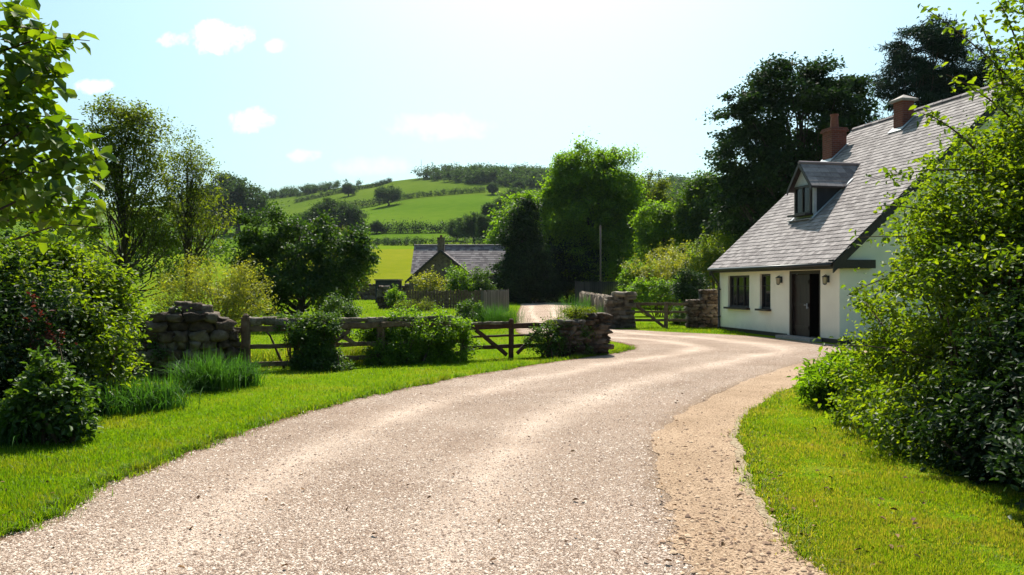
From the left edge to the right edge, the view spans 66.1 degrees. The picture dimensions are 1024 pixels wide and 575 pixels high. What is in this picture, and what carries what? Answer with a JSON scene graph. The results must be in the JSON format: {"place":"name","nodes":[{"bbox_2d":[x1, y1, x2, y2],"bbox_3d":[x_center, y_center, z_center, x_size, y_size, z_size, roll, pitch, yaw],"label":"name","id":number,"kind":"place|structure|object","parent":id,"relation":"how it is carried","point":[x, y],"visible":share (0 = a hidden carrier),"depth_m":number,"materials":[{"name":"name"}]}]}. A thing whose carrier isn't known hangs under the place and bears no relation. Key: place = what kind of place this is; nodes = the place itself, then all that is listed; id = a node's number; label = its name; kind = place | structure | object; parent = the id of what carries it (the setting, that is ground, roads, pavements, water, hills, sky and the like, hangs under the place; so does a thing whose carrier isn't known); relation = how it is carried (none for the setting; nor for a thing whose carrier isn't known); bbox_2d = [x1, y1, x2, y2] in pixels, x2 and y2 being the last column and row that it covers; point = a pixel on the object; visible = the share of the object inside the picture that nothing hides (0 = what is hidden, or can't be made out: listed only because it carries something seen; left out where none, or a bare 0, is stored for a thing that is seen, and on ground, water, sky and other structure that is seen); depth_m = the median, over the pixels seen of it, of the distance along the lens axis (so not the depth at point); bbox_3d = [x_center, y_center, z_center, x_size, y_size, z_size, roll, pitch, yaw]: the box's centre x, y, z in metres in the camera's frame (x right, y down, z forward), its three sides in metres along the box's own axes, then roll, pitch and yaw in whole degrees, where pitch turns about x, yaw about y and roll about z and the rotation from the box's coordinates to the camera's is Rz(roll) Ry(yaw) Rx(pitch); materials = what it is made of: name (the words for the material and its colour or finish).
{"place":"outdoors","nodes":[
{"label":"outdoors","id":0,"kind":"place"},
{"bbox_2d":[228,299,516,333],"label":"lawn grass","id":1,"kind":"structure","parent":0,"point":[388,309],"depth_m":47.61,"materials":[{"name":"green plant"}]},
{"bbox_2d":[0,301,865,574],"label":"road","id":2,"kind":"structure","parent":0,"point":[685,344],"depth_m":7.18,"materials":[{"name":"beige gravel"}]},
{"bbox_2d":[1,391,936,572],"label":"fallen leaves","id":3,"kind":"object","parent":2,"relation":"on","point":[683,539],"visible":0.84,"depth_m":5.58,"materials":[{"name":"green plant"}]},
{"bbox_2d":[0,177,1023,574],"bbox_3d":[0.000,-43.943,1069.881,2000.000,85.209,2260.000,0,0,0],"label":"ground","id":4,"kind":"structure","parent":0,"point":[396,261],"depth_m":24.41,"materials":[{"name":"green plant"}]},
{"bbox_2d":[0,406,58,448],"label":"grass tuft","id":5,"kind":"object","parent":4,"relation":"on","point":[9,435],"visible":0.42,"depth_m":8.08,"materials":[{"name":"green plant"}]},
{"bbox_2d":[15,291,77,366],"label":"red shrub","id":6,"kind":"object","parent":4,"relation":"on","point":[49,336],"visible":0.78,"depth_m":9.06,"materials":[{"name":"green plant"}]},
{"bbox_2d":[0,339,105,444],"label":"shrub","id":7,"kind":"object","parent":4,"relation":"on","point":[66,405],"visible":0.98,"depth_m":8.17,"materials":[{"name":"green plant"}]},
{"bbox_2d":[0,226,106,406],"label":"dark shrub","id":8,"kind":"object","parent":4,"relation":"on","point":[7,368],"visible":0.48,"depth_m":9.37,"materials":[{"name":"green plant"}]},
{"bbox_2d":[0,0,118,263],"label":"overhanging tree","id":9,"kind":"object","parent":4,"relation":"on","point":[22,81],"visible":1,"depth_m":4.06,"materials":[{"name":"green plant"}]},
{"bbox_2d":[0,223,170,406],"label":"shrub","id":10,"kind":"object","parent":4,"relation":"on","point":[109,300],"visible":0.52,"depth_m":10.62,"materials":[{"name":"green plant"}]},
{"bbox_2d":[0,164,244,299],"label":"hedge","id":11,"kind":"object","parent":4,"relation":"on","point":[223,251],"visible":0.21,"depth_m":30.74,"materials":[{"name":"green plant"}]},
{"bbox_2d":[88,379,171,418],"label":"grass tuft","id":12,"kind":"object","parent":4,"relation":"on","point":[108,409],"visible":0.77,"depth_m":10.05,"materials":[{"name":"green plant"}]},
{"bbox_2d":[71,91,201,293],"bbox_3d":[-12.024,-2.304,24.981,4.072,7.984,3.278,0,0,0],"label":"birch","id":13,"kind":"object","parent":4,"relation":"on","point":[120,190],"visible":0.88,"depth_m":24.77,"materials":[{"name":"green plant"}]},
{"bbox_2d":[93,369,213,411],"bbox_3d":[-4.869,1.345,10.511,2.035,0.551,2.162,0,0,0],"label":"grass tuft","id":14,"kind":"object","parent":4,"relation":"on","point":[166,391],"visible":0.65,"depth_m":10.48,"materials":[{"name":"green plant"}]},
{"bbox_2d":[123,301,243,376],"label":"stone wall","id":15,"kind":"structure","parent":4,"relation":"on","point":[189,331],"depth_m":14.30,"materials":[{"name":"grey stone"}]},
{"bbox_2d":[137,300,200,376],"bbox_3d":[-6.301,0.951,14.445,1.284,1.448,0.970,0,0,0],"label":"ivy","id":16,"kind":"object","parent":15,"relation":"attached to","point":[156,353],"visible":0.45,"depth_m":14.14,"materials":[{"name":"green plant"}]},
{"bbox_2d":[130,346,263,392],"bbox_3d":[-4.862,1.237,12.217,2.617,0.758,2.339,0,0,-37],"label":"grass tuft","id":17,"kind":"object","parent":4,"relation":"on","point":[195,379],"visible":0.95,"depth_m":12.26,"materials":[{"name":"green plant"}]},
{"bbox_2d":[152,122,242,298],"bbox_3d":[-10.937,-2.033,26.954,3.175,7.427,2.895,0,0,0],"label":"birch","id":18,"kind":"object","parent":4,"relation":"on","point":[192,169],"visible":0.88,"depth_m":26.87,"materials":[{"name":"green plant"}]},
{"bbox_2d":[176,181,235,233],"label":"round tree","id":19,"kind":"object","parent":4,"relation":"on","point":[210,193],"visible":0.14,"depth_m":292.10,"materials":[{"name":"green plant"}]},
{"bbox_2d":[135,248,280,339],"bbox_3d":[-7.302,0.331,19.015,3.479,2.664,2.375,0,0,21],"label":"yellow shrub","id":20,"kind":"object","parent":4,"relation":"on","point":[225,303],"visible":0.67,"depth_m":18.99,"materials":[{"name":"green plant"}]},
{"bbox_2d":[209,168,240,233],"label":"tall tree","id":21,"kind":"object","parent":4,"relation":"on","point":[220,178],"visible":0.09,"depth_m":299.69,"materials":[{"name":"green plant"}]},
{"bbox_2d":[205,351,278,387],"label":"grass tuft","id":22,"kind":"object","parent":4,"relation":"on","point":[256,382],"visible":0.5,"depth_m":12.85,"materials":[{"name":"green plant"}]},
{"bbox_2d":[204,175,281,233],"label":"round tree","id":23,"kind":"object","parent":4,"relation":"on","point":[241,194],"visible":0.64,"depth_m":294.25,"materials":[{"name":"green plant"}]},
{"bbox_2d":[233,314,325,368],"bbox_3d":[-4.620,1.105,15.433,1.961,1.203,0.309,0,0,-19],"label":"rail fence","id":24,"kind":"object","parent":4,"relation":"on","point":[250,324],"visible":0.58,"depth_m":15.28,"materials":[{"name":"brown wood"}]},
{"bbox_2d":[251,308,346,368],"bbox_3d":[-4.235,1.030,15.649,1.884,1.300,0.766,0,0,-12],"label":"ivy","id":25,"kind":"object","parent":24,"relation":"attached to","point":[337,315],"visible":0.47,"depth_m":15.64,"materials":[{"name":"green plant"}]},
{"bbox_2d":[272,308,345,371],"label":"ivy","id":26,"kind":"object","parent":24,"relation":"attached to","point":[301,360],"visible":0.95,"depth_m":15.30,"materials":[{"name":"green plant"}]},
{"bbox_2d":[223,196,381,318],"bbox_3d":[-7.985,-0.885,29.900,5.727,5.148,4.089,0,0,23],"label":"holly","id":27,"kind":"object","parent":4,"relation":"on","point":[292,279],"visible":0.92,"depth_m":29.49,"materials":[{"name":"green plant"}]},
{"bbox_2d":[261,177,362,197],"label":"woods","id":28,"kind":"object","parent":4,"relation":"on","point":[308,188],"visible":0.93,"depth_m":581.18,"materials":[{"name":"green plant"}]},
{"bbox_2d":[251,339,373,369],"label":"rough grass","id":29,"kind":"structure","parent":4,"relation":"on","point":[263,355],"depth_m":16.19,"materials":[{"name":"green plant"}]},
{"bbox_2d":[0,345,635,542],"bbox_3d":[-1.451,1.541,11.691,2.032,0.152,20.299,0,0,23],"label":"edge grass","id":30,"kind":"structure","parent":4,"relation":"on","point":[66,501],"depth_m":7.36,"materials":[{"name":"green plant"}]},
{"bbox_2d":[292,196,355,233],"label":"round tree","id":31,"kind":"object","parent":4,"relation":"on","point":[328,203],"visible":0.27,"depth_m":256.92,"materials":[{"name":"green plant"}]},
{"bbox_2d":[308,336,356,371],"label":"ivy bush","id":32,"kind":"object","parent":4,"relation":"on","point":[338,363],"visible":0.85,"depth_m":15.24,"materials":[{"name":"green plant"}]},
{"bbox_2d":[316,288,367,336],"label":"shrub","id":33,"kind":"object","parent":4,"relation":"on","point":[331,305],"visible":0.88,"depth_m":24.85,"materials":[{"name":"green plant"}]},
{"bbox_2d":[306,223,379,307],"bbox_3d":[-8.256,-0.706,38.123,3.990,4.842,3.352,0,0,-28],"label":"tree","id":34,"kind":"object","parent":4,"relation":"on","point":[363,286],"visible":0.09,"depth_m":37.92,"materials":[{"name":"green plant"}]},
{"bbox_2d":[294,177,392,202],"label":"hedgerow","id":35,"kind":"object","parent":4,"relation":"on","point":[371,185],"visible":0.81,"depth_m":544.80,"materials":[{"name":"green plant"}]},
{"bbox_2d":[340,182,357,195],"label":"round tree","id":36,"kind":"object","parent":4,"relation":"on","point":[346,189],"visible":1,"depth_m":515.57,"materials":[{"name":"green plant"}]},
{"bbox_2d":[327,202,371,236],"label":"round tree","id":37,"kind":"object","parent":4,"relation":"on","point":[353,213],"visible":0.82,"depth_m":253.00,"materials":[{"name":"green plant"}]},
{"bbox_2d":[329,283,408,299],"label":"field wall","id":38,"kind":"structure","parent":4,"relation":"on","point":[365,295],"depth_m":87.69,"materials":[{"name":"stone"}]},
{"bbox_2d":[346,197,393,207],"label":"hedgerow","id":39,"kind":"object","parent":4,"relation":"on","point":[380,201],"visible":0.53,"depth_m":426.04,"materials":[{"name":"green plant"}]},
{"bbox_2d":[368,220,385,233],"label":"round tree","id":40,"kind":"object","parent":4,"relation":"on","point":[376,226],"visible":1,"depth_m":265.46,"materials":[{"name":"green plant"}]},
{"bbox_2d":[376,285,389,308],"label":"garden pier","id":41,"kind":"structure","parent":4,"relation":"on","point":[380,297],"depth_m":55.23,"materials":[{"name":"stone"}]},
{"bbox_2d":[373,184,405,205],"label":"spreading tree","id":42,"kind":"object","parent":4,"relation":"on","point":[393,194],"visible":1,"depth_m":409.37,"materials":[{"name":"green plant"}]},
{"bbox_2d":[384,283,410,308],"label":"shrub","id":43,"kind":"object","parent":4,"relation":"on","point":[392,295],"visible":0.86,"depth_m":53.74,"materials":[{"name":"green plant"}]},
{"bbox_2d":[330,315,466,363],"bbox_3d":[-2.370,1.154,16.638,3.088,1.100,0.378,0,0,-31],"label":"wooden fence","id":44,"kind":"object","parent":4,"relation":"on","point":[369,323],"visible":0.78,"depth_m":16.38,"materials":[{"name":"brown wood"}]},
{"bbox_2d":[361,218,448,233],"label":"hedgerow","id":45,"kind":"object","parent":4,"relation":"on","point":[415,227],"visible":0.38,"depth_m":265.76,"materials":[{"name":"green plant"}]},
{"bbox_2d":[347,299,484,365],"bbox_3d":[-2.054,0.960,16.995,2.960,1.438,1.638,0,0,-21],"label":"hedge","id":46,"kind":"object","parent":4,"relation":"on","point":[437,337],"visible":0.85,"depth_m":16.66,"materials":[{"name":"green plant"}]},
{"bbox_2d":[394,296,442,310],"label":"shrub","id":47,"kind":"object","parent":4,"relation":"on","point":[421,306],"visible":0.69,"depth_m":49.94,"materials":[{"name":"green plant"}]},
{"bbox_2d":[368,235,489,245],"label":"hedgerow","id":48,"kind":"object","parent":4,"relation":"on","point":[392,241],"visible":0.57,"depth_m":185.08,"materials":[{"name":"green plant"}]},
{"bbox_2d":[409,265,450,306],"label":"garden shrub","id":49,"kind":"object","parent":4,"relation":"on","point":[435,280],"visible":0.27,"depth_m":60.59,"materials":[{"name":"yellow plant"}]},
{"bbox_2d":[374,235,505,302],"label":"farmhouse","id":50,"kind":"object","parent":4,"relation":"on","point":[440,255],"visible":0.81,"depth_m":76.53,"materials":[{"name":"stone"}]},
{"bbox_2d":[395,186,486,200],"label":"hedgerow","id":51,"kind":"object","parent":4,"relation":"on","point":[458,191],"visible":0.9,"depth_m":439.76,"materials":[{"name":"green plant"}]},
{"bbox_2d":[389,290,498,308],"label":"garden fence","id":52,"kind":"object","parent":4,"relation":"on","point":[444,296],"visible":0.46,"depth_m":55.03,"materials":[{"name":"brown wood"}]},
{"bbox_2d":[442,218,465,240],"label":"round tree","id":53,"kind":"object","parent":4,"relation":"on","point":[450,231],"visible":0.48,"depth_m":234.99,"materials":[{"name":"green plant"}]},
{"bbox_2d":[442,260,479,305],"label":"garden shrub","id":54,"kind":"object","parent":4,"relation":"on","point":[455,284],"visible":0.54,"depth_m":62.56,"materials":[{"name":"green plant"}]},
{"bbox_2d":[452,294,489,321],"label":"shrub","id":55,"kind":"object","parent":4,"relation":"on","point":[466,308],"visible":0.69,"depth_m":34.76,"materials":[{"name":"green plant"}]},
{"bbox_2d":[452,211,490,242],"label":"round tree","id":56,"kind":"object","parent":4,"relation":"on","point":[466,227],"visible":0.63,"depth_m":205.41,"materials":[{"name":"green plant"}]},
{"bbox_2d":[464,266,501,301],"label":"garden shrub","id":57,"kind":"object","parent":4,"relation":"on","point":[483,284],"visible":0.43,"depth_m":63.59,"materials":[{"name":"green plant"}]},
{"bbox_2d":[411,161,555,188],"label":"woodland","id":58,"kind":"object","parent":4,"relation":"on","point":[479,173],"visible":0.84,"depth_m":506.86,"materials":[{"name":"green plant"}]},
{"bbox_2d":[474,214,492,243],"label":"tall tree","id":59,"kind":"object","parent":4,"relation":"on","point":[482,224],"visible":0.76,"depth_m":185.70,"materials":[{"name":"green plant"}]},
{"bbox_2d":[479,201,501,229],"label":"tall tree","id":60,"kind":"object","parent":4,"relation":"on","point":[484,209],"visible":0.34,"depth_m":236.79,"materials":[{"name":"green plant"}]},
{"bbox_2d":[486,182,500,194],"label":"round tree","id":61,"kind":"object","parent":4,"relation":"on","point":[492,189],"visible":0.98,"depth_m":431.12,"materials":[{"name":"green plant"}]},
{"bbox_2d":[481,289,508,316],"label":"picket fence","id":62,"kind":"object","parent":4,"relation":"on","point":[501,296],"visible":0.65,"depth_m":42.13,"materials":[{"name":"grey wood"}]},
{"bbox_2d":[460,302,533,322],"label":"tall weeds","id":63,"kind":"object","parent":4,"relation":"on","point":[492,315],"visible":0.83,"depth_m":34.40,"materials":[{"name":"green plant"}]},
{"bbox_2d":[466,318,556,357],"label":"field gate","id":64,"kind":"structure","parent":4,"relation":"on","point":[510,324],"depth_m":17.82,"materials":[{"name":"brown wood"}]},
{"bbox_2d":[496,185,534,200],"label":"round tree","id":65,"kind":"object","parent":4,"relation":"on","point":[513,190],"visible":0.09,"depth_m":294.77,"materials":[{"name":"green plant"}]},
{"bbox_2d":[481,188,552,251],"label":"tree","id":66,"kind":"object","parent":4,"relation":"on","point":[498,219],"visible":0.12,"depth_m":91.22,"materials":[{"name":"green plant"}]},
{"bbox_2d":[488,196,562,303],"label":"conifer","id":67,"kind":"object","parent":4,"relation":"on","point":[521,267],"visible":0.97,"depth_m":70.97,"materials":[{"name":"green plant"}]},
{"bbox_2d":[491,227,610,302],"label":"hedge","id":68,"kind":"object","parent":4,"relation":"on","point":[564,286],"visible":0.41,"depth_m":75.37,"materials":[{"name":"green plant"}]},
{"bbox_2d":[530,293,591,317],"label":"tall weeds","id":69,"kind":"object","parent":4,"relation":"on","point":[578,304],"visible":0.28,"depth_m":40.10,"materials":[{"name":"green plant"}]},
{"bbox_2d":[548,312,613,356],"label":"wall end","id":70,"kind":"structure","parent":4,"relation":"on","point":[600,344],"depth_m":18.37,"materials":[{"name":"stone"}]},
{"bbox_2d":[521,317,594,357],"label":"ivy","id":71,"kind":"object","parent":70,"relation":"attached to","point":[550,349],"visible":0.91,"depth_m":18.05,"materials":[{"name":"green plant"}]},
{"bbox_2d":[539,303,597,340],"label":"ivy","id":72,"kind":"object","parent":70,"relation":"on","point":[571,312],"visible":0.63,"depth_m":18.53,"materials":[{"name":"green plant"}]},
{"bbox_2d":[522,126,655,281],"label":"round tree","id":73,"kind":"object","parent":4,"relation":"on","point":[583,195],"visible":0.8,"depth_m":76.11,"materials":[{"name":"green plant"}]},
{"bbox_2d":[579,291,607,312],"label":"roadside wall","id":74,"kind":"structure","parent":4,"relation":"on","point":[595,298],"depth_m":37.60,"materials":[{"name":"stone"}]},
{"bbox_2d":[604,291,636,327],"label":"stone pier","id":75,"kind":"structure","parent":4,"relation":"on","point":[618,305],"depth_m":30.18,"materials":[{"name":"grey stone"}]},
{"bbox_2d":[575,281,671,307],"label":"board fence","id":76,"kind":"object","parent":4,"relation":"on","point":[604,287],"visible":0.23,"depth_m":57.98,"materials":[{"name":"brown wood"}]},
{"bbox_2d":[615,258,663,307],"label":"thicket","id":77,"kind":"object","parent":4,"relation":"on","point":[624,275],"visible":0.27,"depth_m":56.82,"materials":[{"name":"green plant"}]},
{"bbox_2d":[630,167,678,266],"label":"tree","id":78,"kind":"object","parent":4,"relation":"on","point":[661,184],"visible":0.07,"depth_m":87.27,"materials":[{"name":"green plant"}]},
{"bbox_2d":[620,273,689,315],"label":"hedge","id":79,"kind":"object","parent":4,"relation":"on","point":[650,296],"visible":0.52,"depth_m":41.72,"materials":[{"name":"green plant"}]},
{"bbox_2d":[627,197,692,263],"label":"tree","id":80,"kind":"object","parent":4,"relation":"on","point":[652,233],"visible":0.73,"depth_m":67.40,"materials":[{"name":"green plant"}]},
{"bbox_2d":[634,302,689,327],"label":"timber gate","id":81,"kind":"structure","parent":4,"relation":"on","point":[666,320],"depth_m":30.41,"materials":[{"name":"brown wood"}]},
{"bbox_2d":[620,249,708,308],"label":"thicket","id":82,"kind":"object","parent":4,"relation":"on","point":[644,272],"visible":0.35,"depth_m":54.42,"materials":[{"name":"green plant"}]},
{"bbox_2d":[644,238,701,274],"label":"thicket","id":83,"kind":"object","parent":4,"relation":"on","point":[659,250],"visible":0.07,"depth_m":59.63,"materials":[{"name":"green plant"}]},
{"bbox_2d":[646,170,705,197],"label":"ridge woods","id":84,"kind":"object","parent":4,"relation":"on","point":[677,180],"visible":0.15,"depth_m":507.04,"materials":[{"name":"green plant"}]},
{"bbox_2d":[668,301,686,325],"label":"shrub","id":85,"kind":"object","parent":4,"relation":"on","point":[678,315],"visible":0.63,"depth_m":32.35,"materials":[{"name":"green plant"}]},
{"bbox_2d":[628,321,747,335],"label":"grass","id":86,"kind":"structure","parent":4,"relation":"on","point":[674,326],"depth_m":29.06,"materials":[{"name":"green plant"}]},
{"bbox_2d":[664,260,715,314],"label":"shrub","id":87,"kind":"object","parent":4,"relation":"on","point":[684,289],"visible":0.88,"depth_m":36.64,"materials":[{"name":"green plant"}]},
{"bbox_2d":[655,240,724,309],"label":"thicket","id":88,"kind":"object","parent":4,"relation":"on","point":[675,266],"visible":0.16,"depth_m":51.81,"materials":[{"name":"green plant"}]},
{"bbox_2d":[684,289,717,327],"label":"gate pillar","id":89,"kind":"structure","parent":4,"relation":"on","point":[703,310],"depth_m":30.35,"materials":[{"name":"stone"}]},
{"bbox_2d":[659,167,753,255],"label":"tree","id":90,"kind":"object","parent":4,"relation":"on","point":[696,213],"visible":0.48,"depth_m":65.14,"materials":[{"name":"green plant"}]},
{"bbox_2d":[684,224,738,288],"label":"thicket","id":91,"kind":"object","parent":4,"relation":"on","point":[710,253],"visible":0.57,"depth_m":49.68,"materials":[{"name":"green plant"}]},
{"bbox_2d":[696,48,888,245],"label":"oak","id":92,"kind":"object","parent":4,"relation":"on","point":[774,153],"visible":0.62,"depth_m":48.58,"materials":[{"name":"green plant"}]},
{"bbox_2d":[721,373,880,574],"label":"edge grass","id":93,"kind":"structure","parent":4,"relation":"on","point":[764,482],"depth_m":5.97,"materials":[{"name":"green plant"}]},
{"bbox_2d":[787,348,885,409],"bbox_3d":[4.419,1.277,10.898,1.636,0.880,1.212,0,0,-42],"label":"shrub","id":94,"kind":"object","parent":4,"relation":"on","point":[811,388],"visible":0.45,"depth_m":10.55,"materials":[{"name":"green plant"}]},
{"bbox_2d":[707,79,1023,343],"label":"cottage","id":95,"kind":"structure","parent":4,"relation":"on","point":[789,261],"depth_m":25.16,"materials":[{"name":"paint"}]},
{"bbox_2d":[723,276,749,309],"bbox_3d":[8.046,0.176,27.989,0.310,1.188,1.660,0,0,-12],"label":"window","id":96,"kind":"structure","parent":95,"relation":"in","point":[739,285],"depth_m":28.08,"materials":[{"name":"brown paint"}]},
{"bbox_2d":[755,274,770,310],"bbox_3d":[8.416,0.166,26.192,0.310,1.218,0.790,0,0,-12],"label":"window","id":97,"kind":"structure","parent":95,"relation":"in","point":[766,278],"depth_m":26.32,"materials":[{"name":"brown paint"}]},
{"bbox_2d":[794,274,810,336],"bbox_3d":[8.908,0.572,24.273,0.160,1.960,0.843,0,0,-12],"label":"door","id":98,"kind":"structure","parent":95,"relation":"in","point":[802,282],"depth_m":24.23,"materials":[{"name":"grey wood"}]},
{"bbox_2d":[736,358,1023,574],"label":"verge grass","id":99,"kind":"structure","parent":4,"relation":"on","point":[880,538],"depth_m":5.84,"materials":[{"name":"green plant"}]},
{"bbox_2d":[812,0,1023,470],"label":"overhanging bush","id":100,"kind":"object","parent":4,"relation":"on","point":[946,271],"visible":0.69,"depth_m":8.01,"materials":[{"name":"green plant"}]},
{"bbox_2d":[867,12,1023,120],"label":"pine","id":101,"kind":"object","parent":4,"relation":"on","point":[919,77],"visible":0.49,"depth_m":53.93,"materials":[{"name":"green plant"}]},
{"bbox_2d":[872,242,1023,533],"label":"undergrowth shrub","id":102,"kind":"object","parent":4,"relation":"on","point":[997,431],"visible":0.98,"depth_m":6.60,"materials":[{"name":"green plant"}]},
{"bbox_2d":[0,0,1023,208],"label":"sky","id":103,"kind":"structure","parent":0,"point":[287,93],"materials":[{"name":"blue"}]},
{"bbox_2d":[630,351,866,574],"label":"path","id":104,"kind":"structure","parent":0,"point":[777,379],"depth_m":6.51,"materials":[{"name":"beige gravel"}]},
{"bbox_2d":[729,405,787,539],"bbox_3d":[2.378,1.612,7.941,0.381,0.001,5.939,0,0,15],"label":"path edge","id":105,"kind":"object","parent":104,"relation":"on","point":[760,507],"visible":0.89,"depth_m":6.62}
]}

